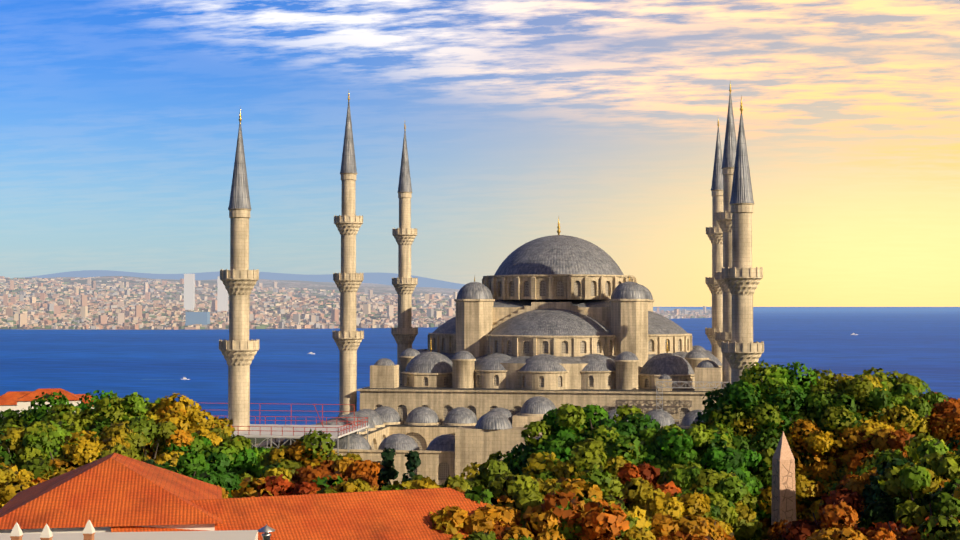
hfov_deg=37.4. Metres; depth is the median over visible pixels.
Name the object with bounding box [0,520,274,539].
parapet
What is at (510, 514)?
tree
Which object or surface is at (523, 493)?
tree
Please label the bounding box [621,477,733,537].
tree
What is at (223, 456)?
tree
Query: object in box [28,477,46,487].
tree
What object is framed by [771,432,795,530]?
obelisk of theodosius
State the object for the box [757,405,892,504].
tree
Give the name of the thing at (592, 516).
tree
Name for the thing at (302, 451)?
tree
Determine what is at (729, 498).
tree
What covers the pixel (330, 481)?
tree
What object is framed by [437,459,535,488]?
tree
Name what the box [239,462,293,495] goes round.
tree
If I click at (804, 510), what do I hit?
tree
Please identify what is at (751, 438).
tree
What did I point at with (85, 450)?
tree
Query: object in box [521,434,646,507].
tree
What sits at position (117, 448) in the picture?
tree
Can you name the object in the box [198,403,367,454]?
scaffold platform
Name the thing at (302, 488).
tree
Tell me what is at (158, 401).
tree
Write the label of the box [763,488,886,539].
tree
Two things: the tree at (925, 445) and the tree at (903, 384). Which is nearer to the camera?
the tree at (925, 445)
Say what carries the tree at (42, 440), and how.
on the terrain at (259, 440)
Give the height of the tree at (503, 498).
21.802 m
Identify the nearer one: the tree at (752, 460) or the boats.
the tree at (752, 460)
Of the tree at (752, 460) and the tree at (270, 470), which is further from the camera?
the tree at (752, 460)
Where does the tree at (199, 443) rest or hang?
on the terrain at (259, 440)
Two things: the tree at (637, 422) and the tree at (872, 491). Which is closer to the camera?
the tree at (872, 491)
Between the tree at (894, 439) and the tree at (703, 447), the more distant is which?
the tree at (894, 439)
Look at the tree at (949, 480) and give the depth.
132.70 m
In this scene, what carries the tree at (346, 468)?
on the terrain at (259, 440)
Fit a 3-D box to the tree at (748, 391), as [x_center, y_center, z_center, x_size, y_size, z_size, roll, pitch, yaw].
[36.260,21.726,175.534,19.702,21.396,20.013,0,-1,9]
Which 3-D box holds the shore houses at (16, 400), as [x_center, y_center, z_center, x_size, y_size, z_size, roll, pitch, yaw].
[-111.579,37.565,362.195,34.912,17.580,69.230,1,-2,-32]
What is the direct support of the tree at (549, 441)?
on the terrain at (259, 440)
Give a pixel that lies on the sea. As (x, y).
(287, 370)
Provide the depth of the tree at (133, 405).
164.99 m
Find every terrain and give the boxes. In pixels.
[0,276,710,329]
[250,438,273,444]
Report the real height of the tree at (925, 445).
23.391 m
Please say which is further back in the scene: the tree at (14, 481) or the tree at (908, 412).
the tree at (908, 412)
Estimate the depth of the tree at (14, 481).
119.42 m
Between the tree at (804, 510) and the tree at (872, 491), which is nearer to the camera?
the tree at (872, 491)
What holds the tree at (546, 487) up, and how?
on the terrain at (259, 440)
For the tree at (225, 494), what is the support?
on the terrain at (259, 440)
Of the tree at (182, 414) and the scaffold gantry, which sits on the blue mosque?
the scaffold gantry
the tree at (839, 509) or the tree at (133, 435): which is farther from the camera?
the tree at (133, 435)
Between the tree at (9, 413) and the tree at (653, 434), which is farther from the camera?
the tree at (9, 413)
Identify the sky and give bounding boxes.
[0,0,959,306]
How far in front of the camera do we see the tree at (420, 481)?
119.44 m
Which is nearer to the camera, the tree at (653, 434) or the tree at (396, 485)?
the tree at (396, 485)
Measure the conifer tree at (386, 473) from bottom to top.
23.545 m
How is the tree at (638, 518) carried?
on the terrain at (259, 440)
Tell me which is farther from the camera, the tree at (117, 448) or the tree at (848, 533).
the tree at (117, 448)
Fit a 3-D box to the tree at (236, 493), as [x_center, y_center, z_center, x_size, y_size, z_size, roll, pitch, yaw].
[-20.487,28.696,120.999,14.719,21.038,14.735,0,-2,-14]
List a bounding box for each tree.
[0,390,120,430]
[0,408,30,427]
[0,419,75,470]
[0,430,16,459]
[0,462,37,508]
[17,403,83,423]
[22,430,131,479]
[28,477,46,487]
[32,392,168,455]
[49,442,136,478]
[99,415,194,474]
[143,393,251,451]
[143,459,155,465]
[147,397,197,422]
[153,432,260,472]
[156,451,241,497]
[204,435,270,477]
[214,484,257,497]
[228,476,272,497]
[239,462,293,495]
[257,474,342,496]
[260,429,362,476]
[290,457,383,490]
[308,476,347,488]
[316,478,380,493]
[376,447,398,489]
[380,479,420,490]
[401,450,420,483]
[409,475,485,491]
[429,503,534,539]
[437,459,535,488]
[447,484,513,504]
[463,473,581,539]
[487,505,564,539]
[488,403,630,474]
[488,473,596,501]
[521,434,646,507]
[523,479,629,539]
[554,404,661,452]
[557,493,655,539]
[599,422,684,455]
[614,461,681,508]
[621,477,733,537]
[641,424,763,502]
[649,513,735,539]
[657,464,763,539]
[693,360,830,446]
[700,409,821,489]
[726,434,770,520]
[753,455,843,525]
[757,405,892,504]
[760,369,891,455]
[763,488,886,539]
[806,527,896,539]
[813,466,885,519]
[814,373,931,444]
[815,432,954,513]
[832,420,914,478]
[856,458,943,529]
[859,452,959,530]
[862,367,948,408]
[863,517,959,539]
[905,392,959,453]
[906,399,959,452]
[917,484,959,539]
[928,449,959,493]
[945,436,959,453]
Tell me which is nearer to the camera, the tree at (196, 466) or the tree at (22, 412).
the tree at (196, 466)
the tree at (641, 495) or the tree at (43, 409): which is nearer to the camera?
the tree at (641, 495)
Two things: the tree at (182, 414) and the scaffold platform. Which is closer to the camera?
the tree at (182, 414)
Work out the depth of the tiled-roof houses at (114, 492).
97.06 m
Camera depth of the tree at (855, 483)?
122.00 m
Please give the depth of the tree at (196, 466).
129.86 m
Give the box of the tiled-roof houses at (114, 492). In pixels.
[0,453,535,539]
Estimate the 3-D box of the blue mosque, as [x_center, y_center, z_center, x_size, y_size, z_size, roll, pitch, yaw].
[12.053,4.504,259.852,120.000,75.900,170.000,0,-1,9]
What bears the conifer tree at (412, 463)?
on the terrain at (259, 440)
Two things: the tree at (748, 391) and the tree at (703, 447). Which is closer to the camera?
the tree at (703, 447)
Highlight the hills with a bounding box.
[22,270,702,310]
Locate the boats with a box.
[142,333,857,379]
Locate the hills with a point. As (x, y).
(380, 278)
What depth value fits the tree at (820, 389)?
169.83 m
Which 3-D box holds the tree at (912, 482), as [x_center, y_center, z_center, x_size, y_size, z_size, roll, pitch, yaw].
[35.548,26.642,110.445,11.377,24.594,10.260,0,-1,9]
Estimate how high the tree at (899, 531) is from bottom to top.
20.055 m
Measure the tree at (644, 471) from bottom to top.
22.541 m
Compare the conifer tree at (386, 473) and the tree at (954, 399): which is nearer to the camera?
the conifer tree at (386, 473)
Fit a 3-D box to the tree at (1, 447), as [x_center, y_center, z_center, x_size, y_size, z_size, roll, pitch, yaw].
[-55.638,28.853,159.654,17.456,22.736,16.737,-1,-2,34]
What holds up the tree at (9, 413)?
on the terrain at (259, 440)
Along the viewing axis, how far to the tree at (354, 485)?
112.50 m
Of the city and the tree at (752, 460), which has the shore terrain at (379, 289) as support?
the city
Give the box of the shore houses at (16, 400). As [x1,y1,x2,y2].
[0,388,93,415]
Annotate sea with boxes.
[0,307,959,424]
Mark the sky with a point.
(119, 119)
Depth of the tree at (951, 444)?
149.87 m
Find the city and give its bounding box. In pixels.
[0,274,711,329]
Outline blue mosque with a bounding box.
[219,84,763,487]
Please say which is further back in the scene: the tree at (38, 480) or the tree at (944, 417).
the tree at (944, 417)
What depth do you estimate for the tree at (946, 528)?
100.08 m
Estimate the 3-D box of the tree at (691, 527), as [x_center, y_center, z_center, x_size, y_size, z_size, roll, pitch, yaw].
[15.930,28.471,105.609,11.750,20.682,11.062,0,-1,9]
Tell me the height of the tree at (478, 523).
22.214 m

